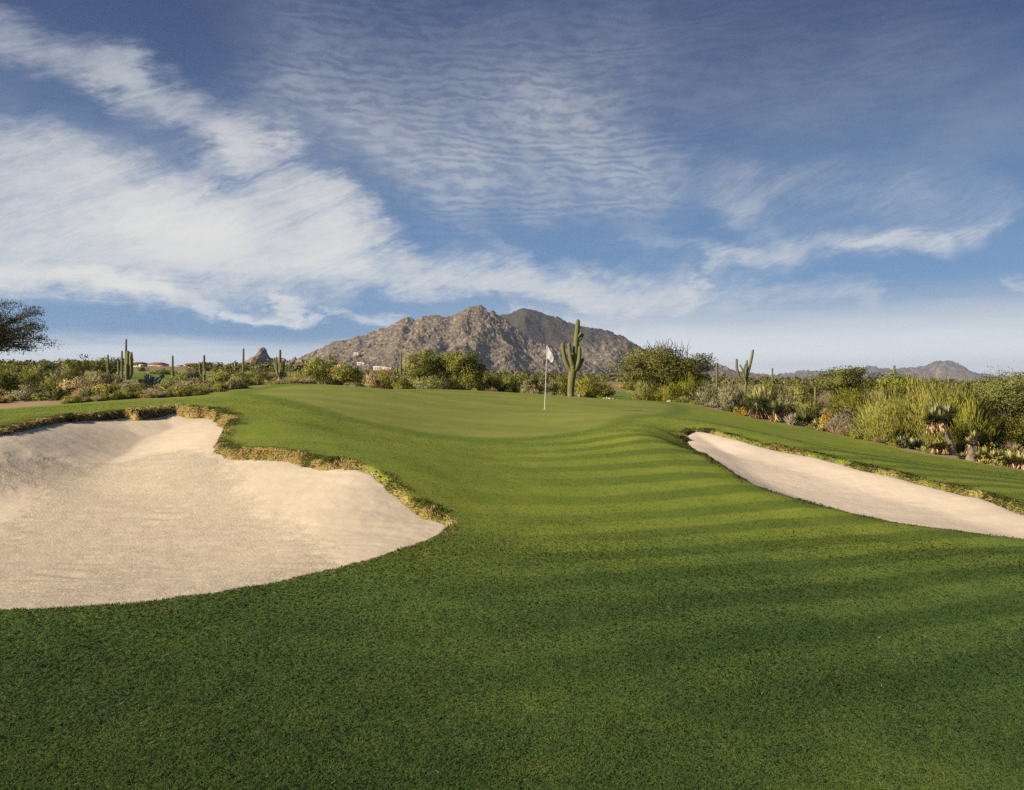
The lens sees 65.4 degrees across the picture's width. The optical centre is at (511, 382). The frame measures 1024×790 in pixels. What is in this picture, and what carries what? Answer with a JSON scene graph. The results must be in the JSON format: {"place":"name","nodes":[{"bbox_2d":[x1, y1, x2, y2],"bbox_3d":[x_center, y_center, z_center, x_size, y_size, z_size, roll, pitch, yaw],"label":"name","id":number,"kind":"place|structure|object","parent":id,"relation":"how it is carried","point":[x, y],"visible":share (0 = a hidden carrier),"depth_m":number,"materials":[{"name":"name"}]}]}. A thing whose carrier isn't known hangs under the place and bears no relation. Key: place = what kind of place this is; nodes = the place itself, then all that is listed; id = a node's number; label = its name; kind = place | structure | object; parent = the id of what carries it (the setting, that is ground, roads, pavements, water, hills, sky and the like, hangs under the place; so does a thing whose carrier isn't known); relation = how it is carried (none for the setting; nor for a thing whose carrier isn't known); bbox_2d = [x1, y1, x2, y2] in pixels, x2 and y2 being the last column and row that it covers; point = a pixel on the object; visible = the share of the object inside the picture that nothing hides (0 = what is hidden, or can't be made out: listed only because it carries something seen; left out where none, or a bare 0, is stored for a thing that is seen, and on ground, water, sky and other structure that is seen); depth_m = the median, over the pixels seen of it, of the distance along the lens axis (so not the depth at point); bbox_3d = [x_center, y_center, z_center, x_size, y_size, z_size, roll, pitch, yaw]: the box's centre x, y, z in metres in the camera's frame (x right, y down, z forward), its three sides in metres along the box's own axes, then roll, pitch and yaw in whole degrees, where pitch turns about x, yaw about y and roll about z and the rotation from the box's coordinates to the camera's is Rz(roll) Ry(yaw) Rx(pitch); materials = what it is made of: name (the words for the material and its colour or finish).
{"place":"outdoors","nodes":[
{"label":"outdoors","id":0,"kind":"place"},
{"bbox_2d":[244,347,311,364],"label":"hill","id":1,"kind":"structure","parent":0,"point":[262,356],"depth_m":749.81,"materials":[{"name":"stone"}]},
{"bbox_2d":[298,305,627,375],"bbox_3d":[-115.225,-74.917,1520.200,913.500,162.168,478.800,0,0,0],"label":"mountain","id":2,"kind":"structure","parent":0,"point":[496,341],"depth_m":1510.16,"materials":[{"name":"stone"}]},
{"bbox_2d":[0,366,1023,789],"bbox_3d":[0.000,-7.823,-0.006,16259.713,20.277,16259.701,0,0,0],"label":"ground","id":3,"kind":"structure","parent":0,"point":[506,420],"depth_m":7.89,"materials":[{"name":"plant"}]},
{"bbox_2d":[0,362,29,369],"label":"palo verde tree","id":4,"kind":"object","parent":3,"relation":"on","point":[20,364],"visible":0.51,"depth_m":119.86,"materials":[{"name":"green plant"}]},
{"bbox_2d":[0,366,31,394],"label":"desert shrub","id":5,"kind":"object","parent":3,"relation":"on","point":[11,385],"visible":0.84,"depth_m":30.00,"materials":[{"name":"green plant"}]},
{"bbox_2d":[4,381,48,400],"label":"desert shrub","id":6,"kind":"object","parent":3,"relation":"on","point":[23,396],"visible":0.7,"depth_m":26.28,"materials":[{"name":"green plant"}]},
{"bbox_2d":[11,369,43,387],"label":"creosote bush","id":7,"kind":"object","parent":3,"relation":"on","point":[29,378],"visible":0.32,"depth_m":45.53,"materials":[{"name":"green plant"}]},
{"bbox_2d":[0,299,61,354],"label":"mesquite tree","id":8,"kind":"object","parent":3,"relation":"on","point":[6,337],"visible":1,"depth_m":27.25,"materials":[{"name":"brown plant"}]},
{"bbox_2d":[22,365,53,379],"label":"creosote bush","id":9,"kind":"object","parent":3,"relation":"on","point":[44,375],"visible":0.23,"depth_m":57.26,"materials":[{"name":"green plant"}]},
{"bbox_2d":[27,386,53,400],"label":"shrub","id":10,"kind":"object","parent":3,"relation":"on","point":[38,396],"visible":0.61,"depth_m":26.16,"materials":[{"name":"green plant"}]},
{"bbox_2d":[33,360,62,372],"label":"dark tree","id":11,"kind":"object","parent":3,"relation":"on","point":[48,366],"visible":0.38,"depth_m":87.44,"materials":[{"name":"green plant"}]},
{"bbox_2d":[42,385,68,400],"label":"shrub","id":12,"kind":"object","parent":3,"relation":"on","point":[58,394],"visible":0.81,"depth_m":25.53,"materials":[{"name":"green plant"}]},
{"bbox_2d":[36,374,79,388],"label":"desert shrub","id":13,"kind":"object","parent":3,"relation":"on","point":[50,381],"visible":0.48,"depth_m":45.66,"materials":[{"name":"green plant"}]},
{"bbox_2d":[50,367,80,384],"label":"sagebrush","id":14,"kind":"object","parent":3,"relation":"on","point":[60,375],"visible":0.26,"depth_m":57.26,"materials":[{"name":"green plant"}]},
{"bbox_2d":[59,366,87,378],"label":"dark shrub","id":15,"kind":"object","parent":3,"relation":"on","point":[75,373],"visible":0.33,"depth_m":61.50,"materials":[{"name":"green plant"}]},
{"bbox_2d":[55,354,95,375],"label":"palo verde tree","id":16,"kind":"object","parent":3,"relation":"on","point":[77,365],"visible":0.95,"depth_m":65.79,"materials":[{"name":"green plant"}]},
{"bbox_2d":[56,375,105,389],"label":"dry shrub","id":17,"kind":"object","parent":3,"relation":"on","point":[77,382],"visible":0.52,"depth_m":32.77,"materials":[{"name":"brown plant"}]},
{"bbox_2d":[89,369,116,383],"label":"desert shrub","id":18,"kind":"object","parent":3,"relation":"on","point":[107,378],"visible":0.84,"depth_m":61.77,"materials":[{"name":"green plant"}]},
{"bbox_2d":[94,382,122,390],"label":"shrub","id":19,"kind":"object","parent":3,"relation":"on","point":[114,385],"visible":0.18,"depth_m":26.22,"materials":[{"name":"green plant"}]},
{"bbox_2d":[85,356,133,376],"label":"dark tree","id":20,"kind":"object","parent":3,"relation":"on","point":[98,365],"visible":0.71,"depth_m":83.71,"materials":[{"name":"green plant"}]},
{"bbox_2d":[125,351,132,379],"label":"saguaro cactus","id":21,"kind":"object","parent":3,"relation":"on","point":[129,366],"visible":0.96,"depth_m":74.87,"materials":[{"name":"plant"}]},
{"bbox_2d":[117,383,145,392],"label":"shrub","id":22,"kind":"object","parent":3,"relation":"on","point":[135,388],"visible":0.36,"depth_m":25.30,"materials":[{"name":"green plant"}]},
{"bbox_2d":[138,372,164,385],"bbox_3d":[-13.549,0.004,30.012,0.683,0.791,0.913,0,0,31],"label":"prickly pear","id":23,"kind":"object","parent":3,"relation":"on","point":[150,379],"visible":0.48,"depth_m":29.95,"materials":[{"name":"plant"}]},
{"bbox_2d":[145,369,180,374],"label":"desert shrub","id":24,"kind":"object","parent":3,"relation":"on","point":[163,372],"visible":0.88,"depth_m":109.44,"materials":[{"name":"green plant"}]},
{"bbox_2d":[173,368,206,380],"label":"desert shrub","id":25,"kind":"object","parent":3,"relation":"on","point":[187,375],"visible":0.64,"depth_m":69.73,"materials":[{"name":"green plant"}]},
{"bbox_2d":[180,362,215,372],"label":"dark tree","id":26,"kind":"object","parent":3,"relation":"on","point":[196,366],"visible":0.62,"depth_m":119.20,"materials":[{"name":"green plant"}]},
{"bbox_2d":[199,355,205,381],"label":"saguaro cactus","id":27,"kind":"object","parent":3,"relation":"on","point":[204,374],"visible":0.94,"depth_m":59.94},
{"bbox_2d":[207,370,234,383],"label":"creosote bush","id":28,"kind":"object","parent":3,"relation":"on","point":[224,378],"visible":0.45,"depth_m":47.22,"materials":[{"name":"green plant"}]},
{"bbox_2d":[209,364,237,373],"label":"palo verde tree","id":29,"kind":"object","parent":3,"relation":"on","point":[228,368],"visible":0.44,"depth_m":99.65,"materials":[{"name":"green plant"}]},
{"bbox_2d":[0,413,447,609],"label":"bunker sand","id":30,"kind":"structure","parent":3,"relation":"on","point":[119,510],"depth_m":9.96,"materials":[{"name":"sand"}]},
{"bbox_2d":[226,377,248,389],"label":"shrub","id":31,"kind":"object","parent":3,"relation":"on","point":[238,384],"visible":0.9,"depth_m":25.82,"materials":[{"name":"green plant"}]},
{"bbox_2d":[0,404,475,617],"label":"lip grass","id":32,"kind":"structure","parent":3,"relation":"on","point":[227,421],"depth_m":12.70,"materials":[{"name":"plant"}]},
{"bbox_2d":[230,371,259,380],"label":"creosote bush","id":33,"kind":"object","parent":3,"relation":"on","point":[241,375],"visible":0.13,"depth_m":51.22,"materials":[{"name":"green plant"}]},
{"bbox_2d":[244,368,283,379],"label":"desert shrub","id":34,"kind":"object","parent":3,"relation":"on","point":[270,376],"visible":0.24,"depth_m":65.86,"materials":[{"name":"green plant"}]},
{"bbox_2d":[273,350,284,379],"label":"saguaro cactus","id":35,"kind":"object","parent":3,"relation":"on","point":[279,370],"visible":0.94,"depth_m":57.93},
{"bbox_2d":[298,351,339,383],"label":"palo verde tree","id":36,"kind":"object","parent":3,"relation":"on","point":[319,371],"visible":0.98,"depth_m":41.84,"materials":[{"name":"green plant"}]},
{"bbox_2d":[319,374,345,384],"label":"creosote bush","id":37,"kind":"object","parent":3,"relation":"on","point":[332,382],"visible":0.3,"depth_m":43.26,"materials":[{"name":"green plant"}]},
{"bbox_2d":[327,362,366,384],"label":"palo verde tree","id":38,"kind":"object","parent":3,"relation":"on","point":[343,375],"visible":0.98,"depth_m":40.76,"materials":[{"name":"green plant"}]},
{"bbox_2d":[361,373,387,387],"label":"desert shrub","id":39,"kind":"object","parent":3,"relation":"on","point":[371,383],"visible":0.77,"depth_m":39.84,"materials":[{"name":"brown plant"}]},
{"bbox_2d":[369,368,403,388],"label":"desert shrub","id":40,"kind":"object","parent":3,"relation":"on","point":[387,383],"visible":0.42,"depth_m":42.69,"materials":[{"name":"green plant"}]},
{"bbox_2d":[391,374,416,388],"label":"desert shrub","id":41,"kind":"object","parent":3,"relation":"on","point":[401,382],"visible":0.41,"depth_m":40.88,"materials":[{"name":"green plant"}]},
{"bbox_2d":[401,348,444,383],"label":"mesquite tree","id":42,"kind":"object","parent":3,"relation":"on","point":[418,361],"visible":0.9,"depth_m":41.42,"materials":[{"name":"green plant"}]},
{"bbox_2d":[407,371,472,389],"bbox_3d":[-3.450,-0.091,38.303,3.155,1.123,2.451,0,0,0],"label":"desert shrub","id":43,"kind":"object","parent":3,"relation":"on","point":[446,383],"visible":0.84,"depth_m":38.22,"materials":[{"name":"green plant"}]},
{"bbox_2d":[422,351,467,381],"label":"mesquite tree","id":44,"kind":"object","parent":3,"relation":"on","point":[444,364],"visible":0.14,"depth_m":42.23,"materials":[{"name":"green plant"}]},
{"bbox_2d":[443,350,487,383],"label":"mesquite tree","id":45,"kind":"object","parent":3,"relation":"on","point":[458,361],"visible":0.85,"depth_m":41.10,"materials":[{"name":"green plant"}]},
{"bbox_2d":[454,374,488,390],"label":"desert shrub","id":46,"kind":"object","parent":3,"relation":"on","point":[474,382],"visible":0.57,"depth_m":39.35,"materials":[{"name":"green plant"}]},
{"bbox_2d":[475,371,511,391],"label":"desert shrub","id":47,"kind":"object","parent":3,"relation":"on","point":[496,384],"visible":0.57,"depth_m":43.67,"materials":[{"name":"green plant"}]},
{"bbox_2d":[0,358,1017,389],"bbox_3d":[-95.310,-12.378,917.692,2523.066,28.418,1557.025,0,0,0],"label":"desert scrub","id":48,"kind":"object","parent":3,"relation":"on","point":[260,366],"visible":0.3,"depth_m":170.23,"materials":[{"name":"plant"}]},
{"bbox_2d":[393,352,405,376],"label":"saguaro cactus","id":49,"kind":"object","parent":48,"relation":"on","point":[400,367],"visible":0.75,"depth_m":55.96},
{"bbox_2d":[500,374,525,392],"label":"desert shrub","id":50,"kind":"object","parent":3,"relation":"on","point":[513,388],"visible":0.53,"depth_m":45.95,"materials":[{"name":"green plant"}]},
{"bbox_2d":[518,379,540,392],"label":"desert shrub","id":51,"kind":"object","parent":3,"relation":"on","point":[526,387],"visible":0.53,"depth_m":47.83,"materials":[{"name":"green plant"}]},
{"bbox_2d":[544,346,553,409],"bbox_3d":[1.183,-0.161,26.000,0.361,2.161,0.120,0,0,0],"label":"golf flagstick","id":52,"kind":"object","parent":3,"relation":"on","point":[549,356],"visible":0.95,"depth_m":25.99,"materials":[{"name":"fabric"}]},
{"bbox_2d":[542,380,559,394],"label":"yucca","id":53,"kind":"object","parent":3,"relation":"on","point":[553,387],"visible":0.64,"depth_m":41.88,"materials":[{"name":"green plant"}]},
{"bbox_2d":[546,372,575,392],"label":"desert shrub","id":54,"kind":"object","parent":3,"relation":"on","point":[563,383],"visible":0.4,"depth_m":51.91,"materials":[{"name":"green plant"}]},
{"bbox_2d":[561,319,583,396],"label":"saguaro cactus","id":55,"kind":"object","parent":3,"relation":"on","point":[576,361],"visible":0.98,"depth_m":40.88,"materials":[{"name":"plant"}]},
{"bbox_2d":[567,376,608,397],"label":"desert shrub","id":56,"kind":"object","parent":3,"relation":"on","point":[593,388],"visible":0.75,"depth_m":46.80,"materials":[{"name":"green plant"}]},
{"bbox_2d":[596,383,615,396],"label":"desert shrub","id":57,"kind":"object","parent":3,"relation":"on","point":[608,392],"visible":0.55,"depth_m":51.71,"materials":[{"name":"green plant"}]},
{"bbox_2d":[626,377,664,400],"bbox_3d":[6.759,0.377,40.052,2.318,1.376,3.302,0,0,0],"label":"desert shrub","id":58,"kind":"object","parent":3,"relation":"on","point":[644,392],"visible":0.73,"depth_m":39.74,"materials":[{"name":"green plant"}]},
{"bbox_2d":[601,339,718,388],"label":"mesquite tree","id":59,"kind":"object","parent":3,"relation":"on","point":[663,366],"visible":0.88,"depth_m":46.84,"materials":[{"name":"green plant"}]},
{"bbox_2d":[651,379,689,401],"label":"desert shrub","id":60,"kind":"object","parent":3,"relation":"on","point":[669,393],"visible":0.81,"depth_m":38.72,"materials":[{"name":"green plant"}]},
{"bbox_2d":[665,367,706,399],"bbox_3d":[8.995,0.188,39.932,2.252,1.942,1.954,0,0,-41],"label":"desert shrub","id":61,"kind":"object","parent":3,"relation":"on","point":[691,385],"visible":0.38,"depth_m":39.70,"materials":[{"name":"green plant"}]},
{"bbox_2d":[688,381,722,406],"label":"desert shrub","id":62,"kind":"object","parent":3,"relation":"on","point":[707,393],"visible":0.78,"depth_m":33.39,"materials":[{"name":"green plant"}]},
{"bbox_2d":[707,378,747,408],"bbox_3d":[8.693,0.430,31.334,1.634,1.500,1.643,0,0,-40],"label":"desert shrub","id":63,"kind":"object","parent":3,"relation":"on","point":[726,396],"visible":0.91,"depth_m":31.24,"materials":[{"name":"green plant"}]},
{"bbox_2d":[735,350,753,393],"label":"saguaro cactus","id":64,"kind":"object","parent":3,"relation":"on","point":[746,371],"visible":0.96,"depth_m":54.93,"materials":[{"name":"plant"}]},
{"bbox_2d":[744,400,766,418],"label":"yucca","id":65,"kind":"object","parent":3,"relation":"on","point":[756,404],"visible":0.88,"depth_m":28.29,"materials":[{"name":"green plant"}]},
{"bbox_2d":[740,383,783,418],"bbox_3d":[8.990,0.678,28.608,1.790,1.432,1.764,0,0,0],"label":"yucca","id":66,"kind":"object","parent":3,"relation":"on","point":[760,395],"visible":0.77,"depth_m":28.38,"materials":[{"name":"green plant"}]},
{"bbox_2d":[743,377,783,402],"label":"desert shrub","id":67,"kind":"object","parent":3,"relation":"on","point":[768,385],"visible":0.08,"depth_m":43.82,"materials":[{"name":"green plant"}]},
{"bbox_2d":[764,399,787,421],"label":"yucca","id":68,"kind":"object","parent":3,"relation":"on","point":[777,412],"visible":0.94,"depth_m":27.48,"materials":[{"name":"green plant"}]},
{"bbox_2d":[776,389,797,409],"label":"desert shrub","id":69,"kind":"object","parent":3,"relation":"on","point":[791,400],"visible":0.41,"depth_m":31.79,"materials":[{"name":"plant"}]},
{"bbox_2d":[783,413,800,424],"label":"grass tuft","id":70,"kind":"object","parent":3,"relation":"on","point":[788,420],"visible":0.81,"depth_m":26.72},
{"bbox_2d":[779,374,822,403],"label":"desert shrub","id":71,"kind":"object","parent":3,"relation":"on","point":[803,389],"visible":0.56,"depth_m":49.59,"materials":[{"name":"green plant"}]},
{"bbox_2d":[792,410,814,423],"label":"yucca","id":72,"kind":"object","parent":3,"relation":"on","point":[804,417],"visible":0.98,"depth_m":26.27,"materials":[{"name":"green plant"}]},
{"bbox_2d":[783,392,829,417],"bbox_3d":[10.774,0.891,29.294,1.762,1.156,1.532,0,0,-17],"label":"desert shrub","id":73,"kind":"object","parent":3,"relation":"on","point":[803,405],"visible":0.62,"depth_m":29.10,"materials":[{"name":"green plant"}]},
{"bbox_2d":[813,408,837,431],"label":"flowering shrub","id":74,"kind":"object","parent":3,"relation":"on","point":[824,415],"visible":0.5,"depth_m":25.45,"materials":[{"name":"yellow plant"}]},
{"bbox_2d":[820,416,845,433],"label":"grass tuft","id":75,"kind":"object","parent":3,"relation":"on","point":[833,424],"visible":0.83,"depth_m":24.90,"materials":[{"name":"plant"}]},
{"bbox_2d":[665,425,1023,540],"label":"lip grass","id":76,"kind":"structure","parent":3,"relation":"on","point":[683,437],"depth_m":14.07,"materials":[{"name":"plant"}]},
{"bbox_2d":[833,405,857,421],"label":"dry shrub","id":77,"kind":"object","parent":3,"relation":"on","point":[843,414],"visible":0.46,"depth_m":27.49,"materials":[{"name":"grey plant"}]},
{"bbox_2d":[834,424,856,435],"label":"grass tuft","id":78,"kind":"object","parent":3,"relation":"on","point":[841,431],"visible":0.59,"depth_m":24.51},
{"bbox_2d":[809,365,885,399],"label":"mesquite tree","id":79,"kind":"object","parent":3,"relation":"on","point":[851,376],"visible":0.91,"depth_m":45.53,"materials":[{"name":"green plant"}]},
{"bbox_2d":[823,379,880,416],"bbox_3d":[13.230,0.701,30.942,2.400,1.727,2.720,0,0,0],"label":"desert shrub","id":80,"kind":"object","parent":3,"relation":"on","point":[842,402],"visible":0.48,"depth_m":30.88,"materials":[{"name":"green plant"}]},
{"bbox_2d":[687,432,1023,538],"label":"bunker sand","id":81,"kind":"structure","parent":3,"relation":"on","point":[845,488],"depth_m":13.49,"materials":[{"name":"sand"}]},
{"bbox_2d":[843,377,927,441],"bbox_3d":[11.214,0.816,23.448,2.844,2.139,2.705,0,0,-38],"label":"palo verde","id":82,"kind":"object","parent":3,"relation":"on","point":[883,420],"visible":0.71,"depth_m":22.98,"materials":[{"name":"green plant"}]},
{"bbox_2d":[875,371,925,396],"bbox_3d":[19.447,0.610,39.904,2.378,2.423,3.106,0,0,31],"label":"mesquite tree","id":83,"kind":"object","parent":3,"relation":"on","point":[898,380],"visible":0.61,"depth_m":39.70,"materials":[{"name":"green plant"}]},
{"bbox_2d":[896,437,920,448],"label":"shrub","id":84,"kind":"object","parent":3,"relation":"on","point":[906,445],"visible":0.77,"depth_m":21.87,"materials":[{"name":"green plant"}]},
{"bbox_2d":[893,435,924,447],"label":"yucca","id":85,"kind":"object","parent":3,"relation":"on","point":[912,441],"visible":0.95,"depth_m":21.79,"materials":[{"name":"green plant"}]},
{"bbox_2d":[930,438,948,454],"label":"yucca","id":86,"kind":"object","parent":3,"relation":"on","point":[937,445],"visible":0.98,"depth_m":20.65,"materials":[{"name":"green plant"}]},
{"bbox_2d":[920,401,963,455],"bbox_3d":[11.181,1.199,20.741,1.069,1.564,0.976,0,0,42],"label":"yucca tree","id":87,"kind":"object","parent":3,"relation":"on","point":[936,415],"visible":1,"depth_m":20.70,"materials":[{"name":"green plant"}]},
{"bbox_2d":[880,370,1006,448],"bbox_3d":[12.122,0.735,22.803,3.271,2.444,3.079,0,0,0],"label":"palo verde","id":88,"kind":"object","parent":3,"relation":"on","point":[922,402],"visible":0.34,"depth_m":22.45,"materials":[{"name":"green plant"}]},
{"bbox_2d":[925,376,1006,450],"bbox_3d":[12.611,0.907,22.099,2.137,2.241,2.010,0,0,-37],"label":"palo verde","id":89,"kind":"object","parent":3,"relation":"on","point":[985,427],"visible":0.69,"depth_m":21.72,"materials":[{"name":"green plant"}]},
{"bbox_2d":[963,430,983,460],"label":"yucca","id":90,"kind":"object","parent":3,"relation":"on","point":[971,446],"visible":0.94,"depth_m":19.54,"materials":[{"name":"yellow plant"}]},
{"bbox_2d":[972,447,990,461],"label":"yucca","id":91,"kind":"object","parent":3,"relation":"on","point":[978,453],"visible":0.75,"depth_m":19.24,"materials":[{"name":"green plant"}]},
{"bbox_2d":[960,437,1010,456],"bbox_3d":[12.601,1.724,21.285,0.889,0.644,1.050,0,0,-21],"label":"shrub","id":92,"kind":"object","parent":3,"relation":"on","point":[984,445],"visible":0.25,"depth_m":21.15,"materials":[{"name":"green plant"}]},
{"bbox_2d":[976,453,1010,465],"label":"shrub","id":93,"kind":"object","parent":3,"relation":"on","point":[990,463],"visible":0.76,"depth_m":18.79,"materials":[{"name":"green plant"}]},
{"bbox_2d":[965,365,1023,427],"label":"mesquite tree","id":94,"kind":"object","parent":3,"relation":"on","point":[1014,398],"visible":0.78,"depth_m":22.95,"materials":[{"name":"green plant"}]},
{"bbox_2d":[985,447,1004,464],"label":"yucca","id":95,"kind":"object","parent":3,"relation":"on","point":[994,454],"visible":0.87,"depth_m":18.85,"materials":[{"name":"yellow plant"}]},
{"bbox_2d":[987,410,1023,448],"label":"desert shrub","id":96,"kind":"object","parent":3,"relation":"on","point":[1008,436],"visible":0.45,"depth_m":22.29,"materials":[{"name":"green plant"}]},
{"bbox_2d":[998,440,1023,452],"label":"grass tuft","id":97,"kind":"object","parent":3,"relation":"on","point":[1015,445],"visible":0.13,"depth_m":21.52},
{"bbox_2d":[1000,449,1023,468],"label":"yucca","id":98,"kind":"object","parent":3,"relation":"on","point":[1013,457],"visible":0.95,"depth_m":18.49,"materials":[{"name":"green plant"}]},
{"bbox_2d":[1002,406,1023,445],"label":"desert shrub","id":99,"kind":"object","parent":3,"relation":"on","point":[1020,420],"visible":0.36,"depth_m":22.61,"materials":[{"name":"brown plant"}]},
{"bbox_2d":[0,0,1023,375],"label":"sky","id":100,"kind":"structure","parent":0,"point":[812,185],"materials":[{"name":"blue"}]},
{"bbox_2d":[499,308,785,378],"bbox_3d":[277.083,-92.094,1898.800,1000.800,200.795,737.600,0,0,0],"label":"mountain","id":101,"kind":"structure","parent":0,"point":[597,346],"depth_m":1953.58,"materials":[{"name":"stone"}]},
{"bbox_2d":[773,360,1020,380],"bbox_3d":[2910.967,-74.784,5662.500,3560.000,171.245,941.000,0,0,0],"label":"hills","id":102,"kind":"structure","parent":0,"point":[953,370],"depth_m":5467.33,"materials":[{"name":"stone"}]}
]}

